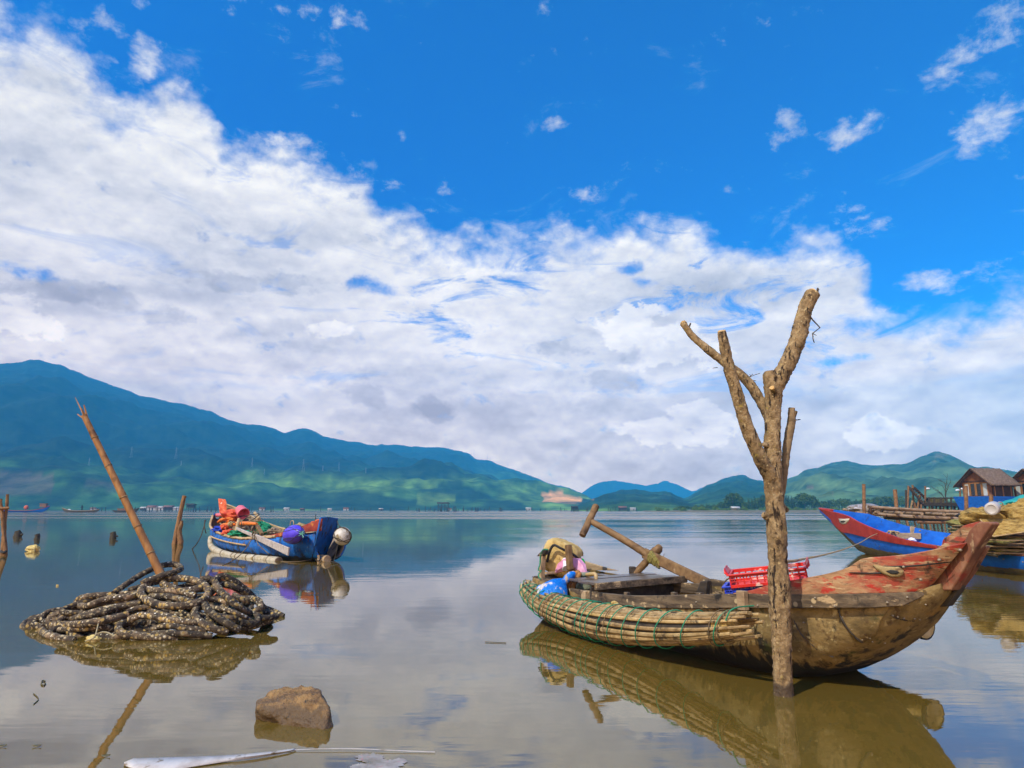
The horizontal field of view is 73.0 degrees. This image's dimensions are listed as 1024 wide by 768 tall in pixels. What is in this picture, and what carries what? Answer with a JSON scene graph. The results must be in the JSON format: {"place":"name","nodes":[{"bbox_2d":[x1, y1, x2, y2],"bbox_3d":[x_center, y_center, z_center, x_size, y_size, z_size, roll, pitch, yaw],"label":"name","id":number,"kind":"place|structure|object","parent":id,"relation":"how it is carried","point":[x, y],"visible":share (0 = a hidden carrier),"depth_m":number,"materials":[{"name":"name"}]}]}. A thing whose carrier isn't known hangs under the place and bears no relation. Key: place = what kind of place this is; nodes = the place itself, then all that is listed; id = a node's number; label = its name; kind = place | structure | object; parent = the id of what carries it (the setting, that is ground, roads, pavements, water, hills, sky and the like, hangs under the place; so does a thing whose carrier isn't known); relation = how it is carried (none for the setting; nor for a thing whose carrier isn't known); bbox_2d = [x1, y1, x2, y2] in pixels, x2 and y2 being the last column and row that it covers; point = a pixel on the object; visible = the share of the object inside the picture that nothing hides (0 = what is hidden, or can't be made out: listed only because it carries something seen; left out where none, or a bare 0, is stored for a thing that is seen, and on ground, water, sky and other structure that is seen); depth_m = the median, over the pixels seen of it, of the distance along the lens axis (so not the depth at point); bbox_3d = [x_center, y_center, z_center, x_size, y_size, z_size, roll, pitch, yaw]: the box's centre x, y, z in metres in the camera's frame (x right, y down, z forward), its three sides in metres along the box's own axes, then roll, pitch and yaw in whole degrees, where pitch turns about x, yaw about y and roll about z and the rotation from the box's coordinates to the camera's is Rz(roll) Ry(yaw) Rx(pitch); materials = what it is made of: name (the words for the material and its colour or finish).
{"place":"outdoors","nodes":[
{"label":"outdoors","id":0,"kind":"place"},
{"bbox_2d":[0,360,590,510],"bbox_3d":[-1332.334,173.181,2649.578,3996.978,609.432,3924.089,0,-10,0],"label":"mountain","id":1,"kind":"structure","parent":0,"point":[48,449],"depth_m":1351.54,"materials":[{"name":"plant"}]},
{"bbox_2d":[0,510,1023,767],"bbox_3d":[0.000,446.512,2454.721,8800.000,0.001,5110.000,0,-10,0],"label":"water","id":2,"kind":"structure","parent":0,"point":[386,630],"depth_m":5.68,"materials":[{"name":"grey liquid"}]},
{"bbox_2d":[0,494,8,555],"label":"twin stake","id":3,"kind":"object","parent":2,"relation":"in","point":[3,517],"visible":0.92,"depth_m":20.08,"materials":[{"name":"brown wood"}]},
{"bbox_2d":[8,506,49,511],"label":"boat","id":4,"kind":"object","parent":2,"relation":"on","point":[42,509],"visible":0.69,"depth_m":323.83,"materials":[{"name":"blue paint"}]},
{"bbox_2d":[25,545,39,551],"bbox_3d":[-15.146,5.229,21.909,0.444,0.295,0.316,0,-10,0],"label":"foam piece","id":5,"kind":"object","parent":2,"relation":"on","point":[32,548],"visible":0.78,"depth_m":21.80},
{"bbox_2d":[25,614,47,628],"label":"rubber hoop","id":6,"kind":"object","parent":2,"relation":"on","point":[27,626],"visible":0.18,"depth_m":7.72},
{"bbox_2d":[37,627,77,640],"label":"rubber hoop","id":7,"kind":"object","parent":2,"relation":"on","point":[45,633],"visible":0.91,"depth_m":7.02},
{"bbox_2d":[55,615,99,633],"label":"rubber hoop","id":8,"kind":"object","parent":2,"relation":"on","point":[62,618],"visible":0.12,"depth_m":7.45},
{"bbox_2d":[59,599,114,615],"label":"rubber hoop","id":9,"kind":"object","parent":8,"relation":"on","point":[66,610],"visible":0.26,"depth_m":7.58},
{"bbox_2d":[62,508,99,511],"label":"boat","id":10,"kind":"object","parent":2,"relation":"on","point":[67,510],"visible":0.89,"depth_m":323.87,"materials":[{"name":"grey wood"}]},
{"bbox_2d":[49,624,113,632],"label":"rubber hoop","id":11,"kind":"object","parent":2,"relation":"on","point":[107,628],"visible":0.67,"depth_m":7.23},
{"bbox_2d":[39,611,128,627],"bbox_3d":[-4.728,2.553,7.448,1.358,0.250,0.333,-4,-11,23],"label":"rubber hoop","id":12,"kind":"object","parent":2,"relation":"on","point":[93,622],"visible":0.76,"depth_m":7.21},
{"bbox_2d":[40,600,142,628],"bbox_3d":[-4.743,2.544,7.637,1.406,0.353,0.361,-3,-11,18],"label":"rubber hoop","id":13,"kind":"object","parent":2,"relation":"on","point":[91,610],"visible":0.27,"depth_m":7.47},
{"bbox_2d":[137,574,212,609],"bbox_3d":[-3.756,2.309,7.706,0.963,0.309,0.613,-4,-11,21],"label":"rubber hoop","id":14,"kind":"object","parent":13,"relation":"on","point":[143,597],"visible":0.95,"depth_m":7.53,"materials":[{"name":"rubber"}]},
{"bbox_2d":[148,593,194,601],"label":"rubber hoop","id":15,"kind":"object","parent":14,"relation":"on","point":[168,596],"visible":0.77,"depth_m":7.58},
{"bbox_2d":[78,599,132,609],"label":"rubber hoop","id":16,"kind":"object","parent":2,"relation":"on","point":[108,603],"visible":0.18,"depth_m":7.60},
{"bbox_2d":[73,590,137,608],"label":"rubber hoop","id":17,"kind":"object","parent":16,"relation":"on","point":[102,597],"visible":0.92,"depth_m":7.61,"materials":[{"name":"rubber"}]},
{"bbox_2d":[111,561,183,594],"bbox_3d":[-4.194,2.273,8.115,0.626,0.335,0.677,0,-10,0],"label":"rubber hoop","id":18,"kind":"object","parent":17,"relation":"on","point":[179,568],"visible":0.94,"depth_m":8.00,"materials":[{"name":"rubber"}]},
{"bbox_2d":[97,631,123,638],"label":"rubber hoop","id":19,"kind":"object","parent":2,"relation":"on","point":[104,635],"visible":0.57,"depth_m":7.08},
{"bbox_2d":[114,619,177,640],"bbox_3d":[-3.789,2.537,7.103,0.765,0.186,0.354,-6,-12,31],"label":"rubber hoop","id":20,"kind":"object","parent":2,"relation":"on","point":[120,631],"visible":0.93,"depth_m":6.99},
{"bbox_2d":[135,619,156,632],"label":"rubber hoop","id":21,"kind":"object","parent":2,"relation":"on","point":[140,624],"visible":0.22,"depth_m":7.31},
{"bbox_2d":[147,622,207,632],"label":"rubber hoop","id":22,"kind":"object","parent":2,"relation":"on","point":[174,626],"visible":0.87,"depth_m":7.09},
{"bbox_2d":[127,612,178,623],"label":"rubber hoop","id":23,"kind":"object","parent":22,"relation":"on","point":[150,616],"visible":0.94,"depth_m":7.21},
{"bbox_2d":[172,495,185,544],"bbox_3d":[-12.698,5.276,26.451,0.520,2.017,0.272,-5,-11,23],"label":"twin stake","id":24,"kind":"object","parent":2,"relation":"in","point":[178,538],"visible":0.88,"depth_m":26.34,"materials":[{"name":"brown wood"}]},
{"bbox_2d":[149,630,212,638],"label":"rubber hoop","id":25,"kind":"object","parent":2,"relation":"on","point":[190,634],"visible":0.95,"depth_m":7.00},
{"bbox_2d":[191,605,228,635],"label":"rubber hoop","id":26,"kind":"object","parent":2,"relation":"on","point":[206,625],"visible":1,"depth_m":7.09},
{"bbox_2d":[148,608,196,624],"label":"rubber hoop","id":27,"kind":"object","parent":26,"relation":"on","point":[179,620],"visible":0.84,"depth_m":7.13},
{"bbox_2d":[201,601,241,632],"bbox_3d":[-3.099,2.449,7.275,0.649,0.287,0.178,-6,-12,31],"label":"rubber hoop","id":28,"kind":"object","parent":26,"relation":"on","point":[209,611],"visible":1,"depth_m":7.15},
{"bbox_2d":[213,613,238,622],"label":"rubber hoop","id":29,"kind":"object","parent":28,"relation":"on","point":[234,618],"visible":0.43,"depth_m":7.24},
{"bbox_2d":[204,612,260,631],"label":"rubber hoop","id":30,"kind":"object","parent":2,"relation":"on","point":[256,616],"visible":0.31,"depth_m":7.38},
{"bbox_2d":[210,605,252,619],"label":"rubber hoop","id":31,"kind":"object","parent":30,"relation":"on","point":[230,611],"visible":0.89,"depth_m":7.31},
{"bbox_2d":[211,573,269,616],"bbox_3d":[-3.102,2.456,7.936,0.618,0.563,1.127,0,-10,0],"label":"rubber hoop","id":32,"kind":"object","parent":2,"relation":"on","point":[229,599],"visible":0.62,"depth_m":7.63,"materials":[{"name":"rubber"}]},
{"bbox_2d":[208,596,228,605],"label":"rubber hoop","id":33,"kind":"object","parent":32,"relation":"on","point":[219,599],"visible":0.91,"depth_m":7.55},
{"bbox_2d":[200,575,253,595],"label":"rubber hoop","id":34,"kind":"object","parent":32,"relation":"on","point":[242,591],"visible":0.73,"depth_m":7.96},
{"bbox_2d":[239,619,273,626],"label":"rubber hoop","id":35,"kind":"object","parent":2,"relation":"on","point":[246,623],"visible":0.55,"depth_m":7.31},
{"bbox_2d":[249,610,274,629],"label":"rubber hoop","id":36,"kind":"object","parent":2,"relation":"on","point":[268,612],"visible":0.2,"depth_m":7.66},
{"bbox_2d":[179,603,253,617],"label":"rubber hoop","id":37,"kind":"object","parent":36,"relation":"on","point":[184,612],"visible":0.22,"depth_m":7.70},
{"bbox_2d":[231,592,254,605],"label":"rubber hoop","id":38,"kind":"object","parent":37,"relation":"on","point":[238,597],"visible":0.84,"depth_m":7.73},
{"bbox_2d":[206,606,279,621],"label":"rubber hoop","id":39,"kind":"object","parent":36,"relation":"on","point":[267,617],"visible":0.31,"depth_m":7.64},
{"bbox_2d":[124,748,430,767],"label":"plastic sheet","id":40,"kind":"object","parent":2,"relation":"on","point":[372,760],"visible":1,"depth_m":3.61,"materials":[{"name":"plastic"}]},
{"bbox_2d":[209,499,345,560],"bbox_3d":[-7.300,4.305,20.653,1.721,1.843,8.547,9,-14,-41],"label":"fishing boat","id":41,"kind":"object","parent":2,"relation":"on","point":[312,545],"visible":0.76,"depth_m":18.41,"materials":[{"name":"blue paint"}]},
{"bbox_2d":[220,509,237,521],"bbox_3d":[-9.185,4.321,22.727,0.732,0.442,0.958,0,-10,0],"label":"net heap","id":42,"kind":"object","parent":41,"relation":"in","point":[229,513],"visible":0.57,"depth_m":22.43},
{"bbox_2d":[227,529,251,536],"bbox_3d":[-8.087,4.474,20.717,0.848,0.265,0.666,0,-10,0],"label":"net heap","id":43,"kind":"object","parent":41,"relation":"in","point":[237,533],"visible":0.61,"depth_m":20.51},
{"bbox_2d":[221,521,257,525],"bbox_3d":[-8.489,4.333,21.485,0.146,0.188,2.790,9,-14,-41],"label":"orange float","id":44,"kind":"object","parent":41,"relation":"on","point":[244,523],"visible":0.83,"depth_m":21.04,"materials":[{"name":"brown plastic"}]},
{"bbox_2d":[235,505,249,519],"bbox_3d":[-8.740,4.141,22.343,0.459,0.457,0.397,-7,-13,35],"label":"basket","id":45,"kind":"object","parent":41,"relation":"on","point":[241,510],"visible":0.96,"depth_m":22.36,"materials":[{"name":"pink plastic"}]},
{"bbox_2d":[208,536,282,560],"bbox_3d":[-8.074,4.827,20.182,0.477,0.597,6.224,8,-13,-38],"label":"bamboo float","id":46,"kind":"object","parent":41,"relation":"attached to","point":[212,547],"visible":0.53,"depth_m":19.46,"materials":[{"name":"white wood"}]},
{"bbox_2d":[236,527,289,555],"bbox_3d":[-6.915,4.279,18.956,0.111,0.620,4.168,8,-13,-38],"label":"oar","id":47,"kind":"object","parent":41,"relation":"on","point":[283,549],"visible":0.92,"depth_m":18.39,"materials":[{"name":"grey wood"}]},
{"bbox_2d":[282,525,305,543],"bbox_3d":[-5.383,3.775,17.337,0.443,0.497,1.310,9,-14,-41],"label":"buoy","id":48,"kind":"object","parent":41,"relation":"hanging from","point":[293,534],"visible":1,"depth_m":17.23,"materials":[{"name":"plastic"}]},
{"bbox_2d":[333,521,351,560],"bbox_3d":[-4.339,4.027,17.785,0.470,1.043,1.302,2,-10,-10],"label":"buoy","id":49,"kind":"object","parent":41,"relation":"hanging from","point":[342,535],"visible":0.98,"depth_m":17.26,"materials":[{"name":"plastic"}]},
{"bbox_2d":[255,685,332,729],"bbox_3d":[-1.339,2.131,4.436,0.639,0.364,0.439,-3,-11,17],"label":"rock","id":50,"kind":"object","parent":2,"relation":"in","point":[301,706],"visible":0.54,"depth_m":4.29,"materials":[{"name":"stone"}]},
{"bbox_2d":[519,579,764,648],"bbox_3d":[0.921,2.273,6.844,0.440,0.560,3.918,5,-11,-26],"label":"bamboo float","id":51,"kind":"object","parent":2,"relation":"on","point":[625,625],"visible":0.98,"depth_m":6.16,"materials":[{"name":"brown wood"}]},
{"bbox_2d":[680,288,820,697],"bbox_3d":[1.883,0.808,5.184,1.090,3.214,0.382,-2,-10,11],"label":"forked tree","id":52,"kind":"object","parent":2,"relation":"in","point":[772,466],"visible":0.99,"depth_m":5.17,"materials":[{"name":"brown plant"}]},
{"bbox_2d":[532,522,998,676],"bbox_3d":[1.826,2.060,7.073,1.384,1.370,6.028,5,-11,-26],"label":"fishing boat","id":53,"kind":"object","parent":2,"relation":"on","point":[863,613],"visible":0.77,"depth_m":5.09,"materials":[{"name":"brown wood"}]},
{"bbox_2d":[535,571,575,597],"bbox_3d":[0.512,2.428,8.075,0.502,0.449,0.403,0,-10,0],"label":"plastic bag","id":54,"kind":"object","parent":53,"relation":"hanging from","point":[558,585],"visible":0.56,"depth_m":8.01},
{"bbox_2d":[543,537,582,577],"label":"cloth-wrapped bundle","id":55,"kind":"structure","parent":53,"relation":"on","point":[555,555],"depth_m":9.09,"materials":[{"name":"fabric"}]},
{"bbox_2d":[555,558,586,572],"bbox_3d":[0.766,2.335,8.961,0.470,0.257,0.179,-7,-13,35],"label":"plastic bag","id":56,"kind":"object","parent":53,"relation":"on","point":[579,564],"visible":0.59,"depth_m":8.91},
{"bbox_2d":[567,570,593,589],"bbox_3d":[0.811,2.393,8.343,0.400,0.285,0.214,0,-10,0],"label":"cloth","id":57,"kind":"object","parent":53,"relation":"hanging from","point":[571,584],"visible":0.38,"depth_m":8.27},
{"bbox_2d":[576,572,591,589],"bbox_3d":[0.876,2.403,8.427,0.202,0.216,0.141,0,-10,0],"label":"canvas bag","id":58,"kind":"object","parent":53,"relation":"on","point":[582,586],"visible":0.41,"depth_m":8.36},
{"bbox_2d":[634,544,663,572],"bbox_3d":[1.706,2.195,8.618,0.421,0.399,0.217,-8,-13,38],"label":"oar post","id":59,"kind":"object","parent":53,"relation":"on","point":[650,558],"visible":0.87,"depth_m":8.57,"materials":[{"name":"brown wood"}]},
{"bbox_2d":[579,504,708,582],"bbox_3d":[1.675,1.972,8.582,1.880,0.974,0.361,-9,-14,42],"label":"steering oar","id":60,"kind":"object","parent":59,"relation":"attached to","point":[678,569],"visible":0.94,"depth_m":8.71,"materials":[{"name":"wood"}]},
{"bbox_2d":[722,582,765,593],"bbox_3d":[2.317,1.851,6.324,0.730,0.106,0.450,-12,-14,19],"label":"crate","id":61,"kind":"object","parent":53,"relation":"on","point":[726,586],"visible":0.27,"depth_m":6.24,"materials":[{"name":"blue plastic"}]},
{"bbox_2d":[724,557,809,588],"bbox_3d":[2.326,1.712,6.297,0.726,0.173,0.470,-12,-12,19],"label":"crate","id":62,"kind":"object","parent":61,"relation":"on","point":[750,581],"visible":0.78,"depth_m":6.18,"materials":[{"name":"red plastic"}]},
{"bbox_2d":[905,485,927,521],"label":"stair","id":63,"kind":"object","parent":2,"relation":"in","point":[918,497],"visible":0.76,"depth_m":75.17,"materials":[{"name":"brown wood"}]},
{"bbox_2d":[843,484,992,523],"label":"bamboo jetty","id":64,"kind":"object","parent":2,"relation":"in","point":[896,512],"visible":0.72,"depth_m":24.88,"materials":[{"name":"brown wood"}]},
{"bbox_2d":[846,503,881,511],"bbox_3d":[12.819,4.557,25.163,1.101,0.424,1.126,0,-10,0],"label":"wrapped bundle","id":65,"kind":"object","parent":64,"relation":"on","point":[853,508],"visible":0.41,"depth_m":24.92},
{"bbox_2d":[818,508,1023,574],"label":"fishing boat","id":66,"kind":"object","parent":2,"relation":"on","point":[853,528],"visible":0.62,"depth_m":19.06,"materials":[{"name":"blue paint"}]},
{"bbox_2d":[787,533,877,562],"bbox_3d":[5.912,2.817,12.252,0.370,0.430,16.354,-6,-12,29],"label":"mooring rope","id":67,"kind":"object","parent":66,"relation":"attached to","point":[796,560],"visible":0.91,"depth_m":9.64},
{"bbox_2d":[986,551,1023,556],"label":"folded trap","id":68,"kind":"object","parent":66,"relation":"on","point":[992,553],"visible":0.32,"depth_m":13.98,"materials":[{"name":"brown wood"}]},
{"bbox_2d":[989,547,1023,552],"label":"folded trap","id":69,"kind":"object","parent":68,"relation":"on","point":[1011,549],"visible":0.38,"depth_m":14.03,"materials":[{"name":"brown wood"}]},
{"bbox_2d":[986,544,1023,548],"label":"folded trap","id":70,"kind":"object","parent":69,"relation":"on","point":[998,546],"visible":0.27,"depth_m":13.90,"materials":[{"name":"brown wood"}]},
{"bbox_2d":[986,541,1023,545],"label":"folded trap","id":71,"kind":"object","parent":70,"relation":"on","point":[1018,543],"visible":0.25,"depth_m":13.77,"materials":[{"name":"brown wood"}]},
{"bbox_2d":[944,537,1023,543],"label":"folded trap","id":72,"kind":"object","parent":71,"relation":"on","point":[1004,540],"visible":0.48,"depth_m":13.77,"materials":[{"name":"brown wood"}]},
{"bbox_2d":[990,535,1023,538],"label":"folded trap","id":73,"kind":"object","parent":72,"relation":"on","point":[1008,537],"visible":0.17,"depth_m":14.07,"materials":[{"name":"brown wood"}]},
{"bbox_2d":[958,506,1006,524],"bbox_3d":[10.203,2.940,14.901,0.946,0.606,0.947,9,-14,-41],"label":"fishing net","id":74,"kind":"object","parent":73,"relation":"on","point":[970,515],"visible":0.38,"depth_m":14.78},
{"bbox_2d":[984,501,1003,514],"bbox_3d":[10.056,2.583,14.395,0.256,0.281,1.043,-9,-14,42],"label":"jug","id":75,"kind":"object","parent":74,"relation":"on","point":[992,508],"visible":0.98,"depth_m":14.04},
{"bbox_2d":[949,531,1023,536],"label":"folded trap","id":76,"kind":"object","parent":73,"relation":"on","point":[1019,534],"visible":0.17,"depth_m":13.78,"materials":[{"name":"brown wood"}]},
{"bbox_2d":[980,519,1023,536],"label":"net trap","id":77,"kind":"object","parent":76,"relation":"on","point":[1010,526],"visible":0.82,"depth_m":13.90,"materials":[{"name":"beige fabric"}]},
{"bbox_2d":[999,498,1023,518],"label":"fishing net","id":78,"kind":"object","parent":73,"relation":"on","point":[1015,510],"visible":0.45,"depth_m":14.31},
{"bbox_2d":[999,495,1023,504],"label":"tarpaulin","id":79,"kind":"object","parent":78,"relation":"on","point":[1011,501],"visible":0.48,"depth_m":15.29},
{"bbox_2d":[920,625,934,639],"bbox_3d":[3.109,2.215,6.561,0.246,0.363,1.771,4,-11,-23],"label":"foam float","id":80,"kind":"object","parent":2,"relation":"on","point":[929,634],"visible":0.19,"depth_m":5.78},
{"bbox_2d":[915,497,959,509],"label":"walkway","id":81,"kind":"structure","parent":2,"relation":"on","point":[937,501],"depth_m":74.92,"materials":[{"name":"brown wood"}]},
{"bbox_2d":[953,468,1021,509],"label":"hut","id":82,"kind":"object","parent":2,"relation":"on","point":[983,484],"visible":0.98,"depth_m":67.20,"materials":[{"name":"brown wood"}]},
{"bbox_2d":[981,482,988,495],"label":"window","id":83,"kind":"structure","parent":82,"relation":"in","point":[985,491],"depth_m":66.81,"materials":[{"name":"white wood"}]},
{"bbox_2d":[1012,468,1023,495],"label":"hut","id":84,"kind":"object","parent":2,"relation":"on","point":[1018,476],"visible":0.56,"depth_m":67.53,"materials":[{"name":"brown wood"}]},
{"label":"rubber hoop","id":85,"kind":"object","parent":2,"relation":"in","visible":0},
{"bbox_2d":[39,607,61,623],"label":"rubber hoop","id":86,"kind":"object","parent":85,"relation":"on","point":[44,614],"visible":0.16,"depth_m":7.79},
{"bbox_2d":[0,0,1023,492],"label":"sky","id":87,"kind":"structure","parent":0,"point":[480,229],"materials":[{"name":"blue"}]},
{"bbox_2d":[583,480,700,498],"bbox_3d":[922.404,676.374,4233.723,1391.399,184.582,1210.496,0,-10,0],"label":"mountain","id":88,"kind":"structure","parent":0,"point":[598,489],"depth_m":4240.12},
{"bbox_2d":[572,489,718,510],"bbox_3d":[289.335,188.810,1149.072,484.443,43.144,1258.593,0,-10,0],"label":"hills","id":89,"kind":"structure","parent":0,"point":[641,500],"depth_m":768.24,"materials":[{"name":"plant"}]},
{"bbox_2d":[684,475,764,509],"bbox_3d":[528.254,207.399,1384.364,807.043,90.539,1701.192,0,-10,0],"label":"hills","id":90,"kind":"structure","parent":0,"point":[745,487],"depth_m":1090.36,"materials":[{"name":"plant"}]},
{"bbox_2d":[643,510,842,511],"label":"sandbank","id":91,"kind":"structure","parent":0,"point":[733,511],"depth_m":358.75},
{"bbox_2d":[797,493,813,507],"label":"broadleaf tree","id":92,"kind":"object","parent":91,"relation":"on","point":[802,497],"visible":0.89,"depth_m":394.50,"materials":[{"name":"green plant"}]},
{"bbox_2d":[756,451,1016,509],"bbox_3d":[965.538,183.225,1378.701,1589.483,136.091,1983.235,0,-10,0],"label":"hills","id":93,"kind":"structure","parent":0,"point":[838,480],"depth_m":871.08,"materials":[{"name":"plant"}]},
{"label":"rubber hoop","id":94,"kind":"object","parent":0,"visible":0},
{"bbox_2d":[45,611,59,629],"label":"rubber hoop","id":95,"kind":"object","parent":94,"relation":"on","point":[48,620],"visible":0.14,"depth_m":7.60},
{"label":"rubber hoop","id":96,"kind":"object","parent":94,"relation":"on","visible":0},
{"bbox_2d":[42,617,57,622],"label":"rubber hoop","id":97,"kind":"object","parent":96,"relation":"on","point":[52,619],"visible":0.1,"depth_m":7.61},
{"bbox_2d":[66,601,141,620],"bbox_3d":[-4.503,2.477,7.472,0.947,0.260,0.296,-2,-10,10],"label":"rubber hoop","id":98,"kind":"object","parent":97,"relation":"on","point":[105,611],"visible":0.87,"depth_m":7.39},
{"bbox_2d":[126,605,153,613],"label":"rubber hoop","id":99,"kind":"object","parent":98,"relation":"on","point":[137,608],"visible":0.85,"depth_m":7.45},
{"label":"rubber hoop","id":100,"kind":"object","parent":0,"visible":0},
{"bbox_2d":[176,602,228,618],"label":"rubber hoop","id":101,"kind":"object","parent":100,"relation":"on","point":[202,616],"visible":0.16,"depth_m":7.52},
{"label":"rubber hoop","id":102,"kind":"object","parent":101,"relation":"on","visible":0},
{"bbox_2d":[161,589,219,601],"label":"rubber hoop","id":103,"kind":"object","parent":102,"relation":"on","point":[216,594],"visible":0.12,"depth_m":7.89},
{"bbox_2d":[145,584,201,594],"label":"rubber hoop","id":104,"kind":"object","parent":103,"relation":"on","point":[153,589],"visible":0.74,"depth_m":7.73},
{"bbox_2d":[159,581,196,598],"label":"rubber hoop","id":105,"kind":"object","parent":104,"relation":"on","point":[184,592],"visible":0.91,"depth_m":7.66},
{"bbox_2d":[177,583,215,598],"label":"rubber hoop","id":106,"kind":"object","parent":102,"relation":"on","point":[189,584],"visible":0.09,"depth_m":8.01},
{"bbox_2d":[75,398,169,582],"bbox_3d":[-4.679,1.264,8.259,1.388,2.255,0.112,0,-10,0],"label":"bamboo pole","id":107,"kind":"object","parent":106,"relation":"on","point":[149,550],"visible":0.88,"depth_m":8.21,"materials":[{"name":"wood"}]},
{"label":"rubber hoop","id":108,"kind":"object","parent":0,"visible":0},
{"bbox_2d":[203,612,251,624],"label":"rubber hoop","id":109,"kind":"object","parent":108,"relation":"on","point":[210,618],"visible":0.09,"depth_m":7.39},
{"bbox_2d":[209,595,263,614],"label":"rubber hoop","id":110,"kind":"object","parent":109,"relation":"on","point":[258,601],"visible":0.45,"depth_m":7.70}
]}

